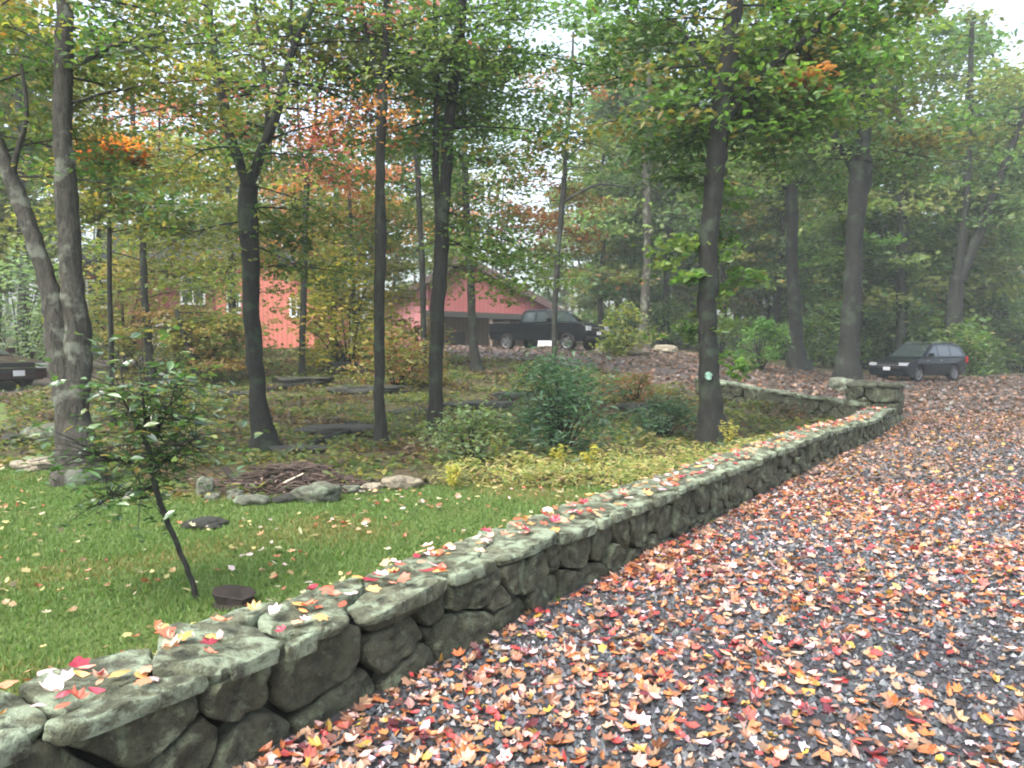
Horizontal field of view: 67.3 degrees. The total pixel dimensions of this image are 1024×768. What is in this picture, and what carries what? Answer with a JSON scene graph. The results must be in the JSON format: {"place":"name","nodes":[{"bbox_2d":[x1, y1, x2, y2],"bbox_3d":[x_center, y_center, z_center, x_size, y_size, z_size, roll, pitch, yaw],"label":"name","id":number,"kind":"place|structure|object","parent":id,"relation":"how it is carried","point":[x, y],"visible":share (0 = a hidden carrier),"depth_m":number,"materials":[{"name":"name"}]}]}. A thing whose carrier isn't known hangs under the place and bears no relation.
{"place":"outdoors","nodes":[
{"label":"outdoors","id":0,"kind":"place"},
{"bbox_2d":[0,403,834,696],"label":"lawn","id":1,"kind":"structure","parent":0,"point":[81,632],"depth_m":5.68,"materials":[{"name":"plant"}]},
{"bbox_2d":[9,456,52,470],"bbox_3d":[-6.260,1.061,10.212,0.680,0.202,0.558,0,3,8],"label":"boulder","id":2,"kind":"object","parent":1,"relation":"on","point":[34,465],"visible":0.52,"depth_m":9.98,"materials":[{"name":"stone"}]},
{"bbox_2d":[6,324,269,599],"bbox_3d":[-2.320,0.507,4.839,1.531,1.779,1.210,0,3,-10],"label":"magnolia sapling","id":3,"kind":"object","parent":1,"relation":"on","point":[153,424],"visible":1,"depth_m":4.80,"materials":[{"name":"green plant"}]},
{"bbox_2d":[180,516,228,529],"bbox_3d":[-2.741,1.239,6.874,0.374,0.117,0.297,1,3,12],"label":"boulder","id":4,"kind":"object","parent":1,"relation":"on","point":[213,522],"visible":0.85,"depth_m":6.78,"materials":[{"name":"stone"}]},
{"bbox_2d":[196,476,214,494],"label":"boulder","id":5,"kind":"object","parent":1,"relation":"on","point":[203,489],"visible":0.67,"depth_m":8.23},
{"bbox_2d":[212,585,255,611],"bbox_3d":[-1.732,1.346,4.816,0.296,0.149,0.296,0,3,0],"label":"tree stump","id":6,"kind":"object","parent":1,"relation":"on","point":[228,596],"visible":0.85,"depth_m":4.74,"materials":[{"name":"brown wood"}]},
{"bbox_2d":[233,494,270,505],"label":"boulder","id":7,"kind":"object","parent":1,"relation":"on","point":[253,499],"visible":0.93,"depth_m":7.72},
{"bbox_2d":[166,458,384,497],"bbox_3d":[-2.659,1.051,8.786,2.665,0.371,1.475,0,3,0],"label":"brush pile","id":8,"kind":"object","parent":1,"relation":"on","point":[294,473],"visible":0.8,"depth_m":8.56,"materials":[{"name":"brown plant"}]},
{"bbox_2d":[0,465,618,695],"bbox_3d":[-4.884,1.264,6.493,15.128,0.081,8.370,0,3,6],"label":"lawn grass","id":9,"kind":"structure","parent":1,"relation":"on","point":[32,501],"depth_m":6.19,"materials":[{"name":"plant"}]},
{"bbox_2d":[290,481,341,502],"bbox_3d":[-2.040,1.146,8.053,0.506,0.248,0.416,0,3,10],"label":"boulder","id":10,"kind":"object","parent":1,"relation":"on","point":[324,491],"visible":0.84,"depth_m":7.91,"materials":[{"name":"stone"}]},
{"bbox_2d":[0,336,1023,496],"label":"ground","id":11,"kind":"structure","parent":0,"point":[428,468],"depth_m":15.62,"materials":[{"name":"plant"}]},
{"bbox_2d":[0,43,60,334],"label":"forest tree","id":12,"kind":"object","parent":11,"relation":"on","point":[3,291],"visible":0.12,"depth_m":36.41,"materials":[{"name":"green plant"}]},
{"bbox_2d":[20,423,53,442],"bbox_3d":[-7.847,0.846,12.893,0.693,0.374,0.526,0,3,-4],"label":"boulder","id":13,"kind":"object","parent":11,"relation":"on","point":[27,430],"visible":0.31,"depth_m":12.68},
{"bbox_2d":[25,64,122,283],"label":"forest tree","id":14,"kind":"object","parent":11,"relation":"on","point":[40,191],"visible":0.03,"depth_m":55.38,"materials":[{"name":"green plant"}]},
{"bbox_2d":[24,83,198,339],"bbox_3d":[-17.363,-7.035,33.682,6.236,12.166,6.149,2,3,31],"label":"cherry tree","id":15,"kind":"object","parent":11,"relation":"on","point":[98,235],"visible":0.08,"depth_m":32.93,"materials":[{"name":"green plant"}]},
{"bbox_2d":[39,237,198,372],"bbox_3d":[-12.536,-2.579,24.948,4.685,4.488,5.322,0,3,0],"label":"leafy shrub","id":16,"kind":"object","parent":11,"relation":"on","point":[131,348],"visible":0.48,"depth_m":24.55,"materials":[{"name":"green plant"}]},
{"bbox_2d":[0,56,320,384],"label":"oak tree","id":17,"kind":"object","parent":11,"relation":"on","point":[144,247],"visible":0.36,"depth_m":21.83,"materials":[{"name":"green plant"}]},
{"bbox_2d":[5,126,317,425],"bbox_3d":[-7.020,-1.813,15.097,5.840,5.985,3.102,0,3,0],"label":"orange maple tree","id":18,"kind":"object","parent":11,"relation":"on","point":[95,207],"visible":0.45,"depth_m":14.61,"materials":[{"name":"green plant"}]},
{"bbox_2d":[112,124,210,221],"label":"forest tree","id":19,"kind":"object","parent":11,"relation":"on","point":[147,136],"visible":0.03,"depth_m":66.65,"materials":[{"name":"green plant"}]},
{"bbox_2d":[116,356,238,422],"bbox_3d":[-6.995,0.135,15.571,2.592,1.393,2.392,2,4,38],"label":"leafy shrub","id":20,"kind":"object","parent":11,"relation":"on","point":[189,394],"visible":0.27,"depth_m":15.44,"materials":[{"name":"green plant"}]},
{"bbox_2d":[93,303,297,385],"bbox_3d":[-9.028,-0.917,21.978,4.967,2.781,4.045,0,3,0],"label":"bush","id":21,"kind":"object","parent":11,"relation":"on","point":[211,331],"visible":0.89,"depth_m":21.27,"materials":[{"name":"plant"}]},
{"bbox_2d":[0,0,429,486],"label":"oak tree","id":22,"kind":"object","parent":11,"relation":"on","point":[64,308],"visible":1,"depth_m":8.96,"materials":[{"name":"green plant"}]},
{"bbox_2d":[82,197,348,348],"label":"red house","id":23,"kind":"structure","parent":11,"relation":"on","point":[283,337],"depth_m":40.27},
{"bbox_2d":[172,298,283,369],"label":"leafy shrub","id":24,"kind":"object","parent":11,"relation":"on","point":[241,336],"visible":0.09,"depth_m":25.98,"materials":[{"name":"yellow plant"}]},
{"bbox_2d":[134,54,323,353],"bbox_3d":[-11.011,-6.747,30.255,8.390,12.252,6.960,0,3,0],"label":"maple tree","id":25,"kind":"object","parent":11,"relation":"on","point":[228,190],"visible":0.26,"depth_m":30.03,"materials":[{"name":"green plant"}]},
{"bbox_2d":[193,102,298,255],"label":"forest tree","id":26,"kind":"object","parent":11,"relation":"on","point":[265,204],"visible":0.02,"depth_m":56.41,"materials":[{"name":"green plant"}]},
{"bbox_2d":[18,0,526,451],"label":"maple tree","id":27,"kind":"object","parent":11,"relation":"on","point":[249,230],"visible":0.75,"depth_m":11.97,"materials":[{"name":"green plant"}]},
{"bbox_2d":[269,444,331,453],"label":"ledge rock","id":28,"kind":"object","parent":11,"relation":"on","point":[287,447],"visible":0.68,"depth_m":11.46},
{"bbox_2d":[267,377,334,385],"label":"ledge rock","id":29,"kind":"object","parent":11,"relation":"on","point":[286,380],"visible":0.67,"depth_m":21.25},
{"bbox_2d":[219,9,428,376],"bbox_3d":[-5.748,-5.869,24.745,8.117,11.927,6.413,1,3,24],"label":"red maple tree","id":30,"kind":"object","parent":11,"relation":"on","point":[302,329],"visible":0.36,"depth_m":23.54,"materials":[{"name":"green plant"}]},
{"bbox_2d":[293,423,387,435],"bbox_3d":[-3.041,0.818,13.626,1.667,0.160,0.791,0,3,-6],"label":"ledge rock","id":31,"kind":"object","parent":11,"relation":"on","point":[327,429],"visible":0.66,"depth_m":13.32,"materials":[{"name":"stone"}]},
{"bbox_2d":[262,238,419,370],"bbox_3d":[-5.415,-2.694,25.223,5.106,4.500,6.004,0,3,0],"label":"leafy shrub","id":32,"kind":"object","parent":11,"relation":"on","point":[331,345],"visible":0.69,"depth_m":24.72,"materials":[{"name":"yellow plant"}]},
{"bbox_2d":[238,154,453,358],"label":"orange maple tree","id":33,"kind":"object","parent":11,"relation":"on","point":[296,191],"visible":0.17,"depth_m":29.29,"materials":[{"name":"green plant"}]},
{"bbox_2d":[325,362,367,373],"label":"ledge rock","id":34,"kind":"object","parent":11,"relation":"on","point":[336,365],"visible":0.48,"depth_m":24.47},
{"bbox_2d":[259,180,449,356],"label":"yellow maple tree","id":35,"kind":"object","parent":11,"relation":"on","point":[389,247],"visible":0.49,"depth_m":27.04,"materials":[{"name":"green plant"}]},
{"bbox_2d":[324,385,414,394],"bbox_3d":[-3.702,0.157,20.090,2.334,0.220,1.193,0,3,-6],"label":"ledge rock","id":36,"kind":"object","parent":11,"relation":"on","point":[354,390],"visible":0.72,"depth_m":19.67,"materials":[{"name":"stone"}]},
{"bbox_2d":[330,312,449,390],"bbox_3d":[-3.303,-0.879,20.877,3.480,2.148,2.686,0,3,0],"label":"leafy shrub","id":37,"kind":"object","parent":11,"relation":"on","point":[407,364],"visible":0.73,"depth_m":20.73,"materials":[{"name":"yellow plant"}]},
{"bbox_2d":[348,136,433,301],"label":"forest tree","id":38,"kind":"object","parent":11,"relation":"on","point":[415,256],"visible":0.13,"depth_m":62.83,"materials":[{"name":"green plant"}]},
{"bbox_2d":[228,0,573,446],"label":"ash tree","id":39,"kind":"object","parent":11,"relation":"on","point":[414,64],"visible":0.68,"depth_m":12.39,"materials":[{"name":"green plant"}]},
{"bbox_2d":[381,475,424,489],"bbox_3d":[-1.249,1.131,8.795,0.487,0.184,0.378,-1,3,-15],"label":"boulder","id":40,"kind":"object","parent":11,"relation":"on","point":[397,482],"visible":0.87,"depth_m":8.65,"materials":[{"name":"stone"}]},
{"bbox_2d":[0,344,844,494],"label":"ground cover","id":41,"kind":"object","parent":11,"relation":"on","point":[26,413],"visible":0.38,"depth_m":15.52,"materials":[{"name":"green plant"}]},
{"bbox_2d":[390,312,455,368],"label":"leafy shrub","id":42,"kind":"object","parent":11,"relation":"on","point":[417,327],"visible":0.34,"depth_m":25.72,"materials":[{"name":"green plant"}]},
{"bbox_2d":[303,0,544,372],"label":"young maple tree","id":43,"kind":"object","parent":11,"relation":"on","point":[416,166],"visible":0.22,"depth_m":24.04,"materials":[{"name":"green plant"}]},
{"bbox_2d":[198,0,671,440],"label":"maple tree","id":44,"kind":"object","parent":11,"relation":"on","point":[444,228],"visible":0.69,"depth_m":13.34,"materials":[{"name":"green plant"}]},
{"bbox_2d":[0,405,895,767],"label":"stone wall","id":45,"kind":"structure","parent":11,"relation":"on","point":[252,687],"depth_m":3.48,"materials":[{"name":"grey stone"}]},
{"bbox_2d":[0,406,885,714],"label":"leaves on wall","id":46,"kind":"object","parent":45,"relation":"on","point":[52,682],"visible":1,"depth_m":3.47,"materials":[{"name":"red plant"}]},
{"bbox_2d":[320,31,599,370],"bbox_3d":[-1.479,-6.056,26.379,8.066,11.896,8.714,2,3,36],"label":"birch tree","id":47,"kind":"object","parent":11,"relation":"on","point":[475,361],"visible":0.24,"depth_m":25.81,"materials":[{"name":"green plant"}]},
{"bbox_2d":[418,155,510,263],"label":"forest tree","id":48,"kind":"object","parent":11,"relation":"on","point":[475,212],"visible":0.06,"depth_m":71.38,"materials":[{"name":"green plant"}]},
{"bbox_2d":[406,396,525,471],"bbox_3d":[-0.652,0.663,10.559,1.692,1.004,1.978,0,3,0],"label":"leafy shrub","id":49,"kind":"object","parent":11,"relation":"on","point":[482,431],"visible":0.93,"depth_m":10.46,"materials":[{"name":"green plant"}]},
{"bbox_2d":[366,254,581,345],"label":"red barn","id":50,"kind":"structure","parent":11,"relation":"on","point":[456,315],"depth_m":43.89,"materials":[{"name":"pink"}]},
{"bbox_2d":[443,400,513,410],"bbox_3d":[-0.802,0.482,16.911,1.715,0.186,0.810,0,3,-6],"label":"ledge rock","id":51,"kind":"object","parent":11,"relation":"on","point":[496,405],"visible":0.66,"depth_m":16.62,"materials":[{"name":"stone"}]},
{"bbox_2d":[2,170,1016,354],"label":"woods","id":52,"kind":"object","parent":11,"relation":"on","point":[515,237],"depth_m":97.96,"materials":[{"name":"green plant"}]},
{"bbox_2d":[0,345,1023,767],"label":"gravel drive","id":53,"kind":"structure","parent":11,"relation":"on","point":[692,709],"depth_m":3.93,"materials":[{"name":"gravel"}]},
{"bbox_2d":[0,347,46,385],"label":"parked car","id":54,"kind":"object","parent":53,"relation":"on","point":[16,371],"visible":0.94,"depth_m":21.07,"materials":[{"name":"black paint"}]},
{"bbox_2d":[0,243,107,370],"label":"leafy shrub","id":55,"kind":"object","parent":53,"relation":"on","point":[27,343],"visible":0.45,"depth_m":24.48,"materials":[{"name":"green plant"}]},
{"bbox_2d":[0,0,107,264],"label":"forest tree","id":56,"kind":"object","parent":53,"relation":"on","point":[5,229],"visible":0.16,"depth_m":29.74,"materials":[{"name":"green plant"}]},
{"bbox_2d":[0,10,138,356],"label":"maple tree","id":57,"kind":"object","parent":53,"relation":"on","point":[18,105],"visible":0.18,"depth_m":28.76,"materials":[{"name":"green plant"}]},
{"bbox_2d":[489,309,608,350],"bbox_3d":[1.693,-2.544,36.398,5.895,1.930,2.360,3,4,41],"label":"pickup truck","id":58,"kind":"object","parent":53,"relation":"on","point":[533,327],"visible":0.88,"depth_m":35.60,"materials":[{"name":"black paint"}]},
{"bbox_2d":[232,344,1023,767],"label":"fallen leaves","id":59,"kind":"object","parent":53,"relation":"on","point":[312,756],"visible":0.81,"depth_m":4.46,"materials":[{"name":"orange plant"}]},
{"bbox_2d":[589,301,669,355],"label":"leafy shrub","id":60,"kind":"object","parent":53,"relation":"on","point":[615,343],"visible":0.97,"depth_m":30.94,"materials":[{"name":"green plant"}]},
{"bbox_2d":[241,432,1023,767],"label":"gravel stones","id":61,"kind":"object","parent":53,"relation":"on","point":[903,656],"visible":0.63,"depth_m":4.05,"materials":[{"name":"gravel"}]},
{"bbox_2d":[546,23,751,347],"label":"beech tree","id":62,"kind":"object","parent":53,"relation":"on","point":[646,217],"visible":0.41,"depth_m":40.95,"materials":[{"name":"green plant"}]},
{"bbox_2d":[731,315,793,369],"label":"leafy shrub","id":63,"kind":"object","parent":53,"relation":"on","point":[760,326],"visible":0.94,"depth_m":29.09,"materials":[{"name":"green plant"}]},
{"bbox_2d":[662,22,921,371],"bbox_3d":[11.772,-7.701,34.167,10.274,14.854,8.262,0,3,0],"label":"beech tree","id":64,"kind":"object","parent":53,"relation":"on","point":[797,358],"visible":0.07,"depth_m":32.25,"materials":[{"name":"green plant"}]},
{"bbox_2d":[673,0,1023,385],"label":"oak tree","id":65,"kind":"object","parent":53,"relation":"on","point":[861,163],"visible":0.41,"depth_m":25.04,"materials":[{"name":"green plant"}]},
{"bbox_2d":[869,342,967,381],"bbox_3d":[17.172,-0.964,32.486,4.337,1.642,2.090,-2,3,-30],"label":"parked suv","id":66,"kind":"object","parent":53,"relation":"on","point":[915,361],"visible":0.99,"depth_m":31.87,"materials":[{"name":"black paint"}]},
{"bbox_2d":[524,185,578,311],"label":"forest tree","id":67,"kind":"object","parent":11,"relation":"on","point":[561,300],"visible":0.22,"depth_m":74.14,"materials":[{"name":"green plant"}]},
{"bbox_2d":[487,341,648,466],"bbox_3d":[0.720,0.269,10.795,2.257,1.749,2.135,-1,3,-28],"label":"evergreen shrub","id":68,"kind":"object","parent":11,"relation":"on","point":[553,432],"visible":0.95,"depth_m":10.68,"materials":[{"name":"green plant"}]},
{"bbox_2d":[475,31,663,372],"bbox_3d":[1.867,-5.457,24.208,5.345,11.016,5.174,-1,3,-18],"label":"oak sapling","id":69,"kind":"object","parent":11,"relation":"on","point":[564,197],"visible":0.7,"depth_m":24.09,"materials":[{"name":"green plant"}]},
{"bbox_2d":[527,179,618,341],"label":"forest tree","id":70,"kind":"object","parent":11,"relation":"on","point":[584,303],"visible":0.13,"depth_m":57.03,"materials":[{"name":"green plant"}]},
{"bbox_2d":[430,433,777,489],"bbox_3d":[2.057,0.986,9.885,6.338,0.412,2.487,-1,3,-28],"label":"yellow ground cover","id":71,"kind":"object","parent":11,"relation":"on","point":[625,465],"visible":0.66,"depth_m":9.22,"materials":[{"name":"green plant"}]},
{"bbox_2d":[539,27,677,345],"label":"forest tree","id":72,"kind":"object","parent":11,"relation":"on","point":[601,290],"visible":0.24,"depth_m":43.49,"materials":[{"name":"green plant"}]},
{"bbox_2d":[562,90,663,311],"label":"forest tree","id":73,"kind":"object","parent":11,"relation":"on","point":[616,303],"visible":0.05,"depth_m":52.78,"materials":[{"name":"green plant"}]},
{"bbox_2d":[595,362,671,403],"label":"leafy shrub","id":74,"kind":"object","parent":11,"relation":"on","point":[637,395],"visible":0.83,"depth_m":18.23,"materials":[{"name":"green plant"}]},
{"bbox_2d":[596,102,697,342],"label":"forest tree","id":75,"kind":"object","parent":11,"relation":"on","point":[657,293],"visible":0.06,"depth_m":55.05,"materials":[{"name":"green plant"}]},
{"bbox_2d":[554,0,757,344],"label":"forest tree","id":76,"kind":"object","parent":11,"relation":"on","point":[667,230],"visible":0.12,"depth_m":44.06,"materials":[{"name":"green plant"}]},
{"bbox_2d":[618,390,699,438],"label":"evergreen shrub","id":77,"kind":"object","parent":11,"relation":"on","point":[658,428],"visible":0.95,"depth_m":13.80,"materials":[{"name":"green plant"}]},
{"bbox_2d":[631,293,693,346],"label":"woodland bush","id":78,"kind":"object","parent":11,"relation":"on","point":[655,308],"visible":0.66,"depth_m":43.41,"materials":[{"name":"green plant"}]},
{"bbox_2d":[652,167,720,334],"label":"forest tree","id":79,"kind":"object","parent":11,"relation":"on","point":[678,289],"visible":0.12,"depth_m":57.72,"materials":[{"name":"green plant"}]},
{"bbox_2d":[439,0,963,447],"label":"maple tree","id":80,"kind":"object","parent":11,"relation":"on","point":[774,98],"visible":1,"depth_m":12.65,"materials":[{"name":"green plant"}]},
{"bbox_2d":[694,311,753,354],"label":"woodland bush","id":81,"kind":"object","parent":11,"relation":"on","point":[733,342],"visible":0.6,"depth_m":40.43,"materials":[{"name":"green plant"}]},
{"bbox_2d":[680,155,786,351],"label":"forest tree","id":82,"kind":"object","parent":11,"relation":"on","point":[755,242],"visible":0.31,"depth_m":44.15,"materials":[{"name":"green plant"}]},
{"bbox_2d":[706,23,827,356],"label":"forest tree","id":83,"kind":"object","parent":11,"relation":"on","point":[776,208],"visible":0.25,"depth_m":46.77,"materials":[{"name":"green plant"}]},
{"bbox_2d":[723,195,816,342],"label":"forest tree","id":84,"kind":"object","parent":11,"relation":"on","point":[757,309],"visible":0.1,"depth_m":55.39,"materials":[{"name":"green plant"}]},
{"bbox_2d":[704,3,837,355],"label":"forest tree","id":85,"kind":"object","parent":11,"relation":"on","point":[773,225],"visible":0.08,"depth_m":50.70,"materials":[{"name":"green plant"}]},
{"bbox_2d":[694,378,871,419],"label":"stone wall","id":86,"kind":"structure","parent":11,"relation":"on","point":[836,408],"depth_m":17.51,"materials":[{"name":"grey stone"}]},
{"bbox_2d":[774,309,840,366],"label":"woodland bush","id":87,"kind":"object","parent":11,"relation":"on","point":[812,324],"visible":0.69,"depth_m":38.18,"materials":[{"name":"green plant"}]},
{"bbox_2d":[807,304,894,367],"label":"woodland bush","id":88,"kind":"object","parent":11,"relation":"on","point":[866,334],"visible":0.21,"depth_m":40.70,"materials":[{"name":"green plant"}]},
{"bbox_2d":[798,90,905,357],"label":"forest tree","id":89,"kind":"object","parent":11,"relation":"on","point":[809,297],"visible":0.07,"depth_m":54.33,"materials":[{"name":"green plant"}]},
{"bbox_2d":[784,76,941,340],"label":"forest tree","id":90,"kind":"object","parent":11,"relation":"on","point":[878,299],"visible":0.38,"depth_m":39.19,"materials":[{"name":"green plant"}]},
{"bbox_2d":[845,380,904,423],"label":"stone pier","id":91,"kind":"structure","parent":11,"relation":"on","point":[884,394],"depth_m":16.10,"materials":[{"name":"grey stone"}]},
{"bbox_2d":[811,109,946,368],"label":"forest tree","id":92,"kind":"object","parent":11,"relation":"on","point":[930,313],"visible":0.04,"depth_m":42.51,"materials":[{"name":"green plant"}]},
{"bbox_2d":[869,315,928,360],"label":"woodland bush","id":93,"kind":"object","parent":11,"relation":"on","point":[888,346],"visible":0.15,"depth_m":43.55,"materials":[{"name":"green plant"}]},
{"bbox_2d":[798,17,1023,350],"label":"oak tree","id":94,"kind":"object","parent":11,"relation":"on","point":[901,283],"visible":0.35,"depth_m":40.05,"materials":[{"name":"green plant"}]},
{"bbox_2d":[874,111,958,320],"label":"forest tree","id":95,"kind":"object","parent":11,"relation":"on","point":[915,290],"visible":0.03,"depth_m":50.20,"materials":[{"name":"green plant"}]},
{"bbox_2d":[884,165,988,329],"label":"forest tree","id":96,"kind":"object","parent":11,"relation":"on","point":[916,315],"visible":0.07,"depth_m":58.35,"materials":[{"name":"green plant"}]},
{"bbox_2d":[870,9,1023,375],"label":"oak tree","id":97,"kind":"object","parent":11,"relation":"on","point":[997,201],"visible":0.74,"depth_m":37.66,"materials":[{"name":"green plant"}]},
{"bbox_2d":[890,303,1005,366],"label":"woodland bush","id":98,"kind":"object","parent":11,"relation":"on","point":[930,320],"visible":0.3,"depth_m":39.05,"materials":[{"name":"green plant"}]},
{"bbox_2d":[877,126,1023,339],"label":"forest tree","id":99,"kind":"object","parent":11,"relation":"on","point":[1000,275],"visible":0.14,"depth_m":43.51,"materials":[{"name":"green plant"}]},
{"bbox_2d":[916,316,1005,376],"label":"woodland bush","id":100,"kind":"object","parent":11,"relation":"on","point":[977,345],"visible":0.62,"depth_m":36.58,"materials":[{"name":"green plant"}]},
{"bbox_2d":[917,1,1023,369],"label":"forest tree","id":101,"kind":"object","parent":11,"relation":"on","point":[1003,301],"visible":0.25,"depth_m":44.26,"materials":[{"name":"green plant"}]},
{"bbox_2d":[939,72,1023,323],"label":"forest tree","id":102,"kind":"object","parent":11,"relation":"on","point":[1017,267],"visible":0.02,"depth_m":51.56,"materials":[{"name":"green plant"}]},
{"bbox_2d":[968,327,1016,373],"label":"woodland bush","id":103,"kind":"object","parent":11,"relation":"on","point":[996,343],"visible":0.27,"depth_m":40.20,"materials":[{"name":"green plant"}]},
{"bbox_2d":[968,314,1023,370],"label":"woodland bush","id":104,"kind":"object","parent":11,"relation":"on","point":[1011,345],"visible":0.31,"depth_m":42.44,"materials":[{"name":"green plant"}]},
{"bbox_2d":[976,308,1023,372],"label":"woodland bush","id":105,"kind":"object","parent":11,"relation":"on","point":[1019,328],"visible":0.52,"depth_m":42.17,"materials":[{"name":"green plant"}]},
{"bbox_2d":[2,0,1023,343],"label":"sky","id":106,"kind":"structure","parent":0,"point":[1014,17],"materials":[{"name":"white"}]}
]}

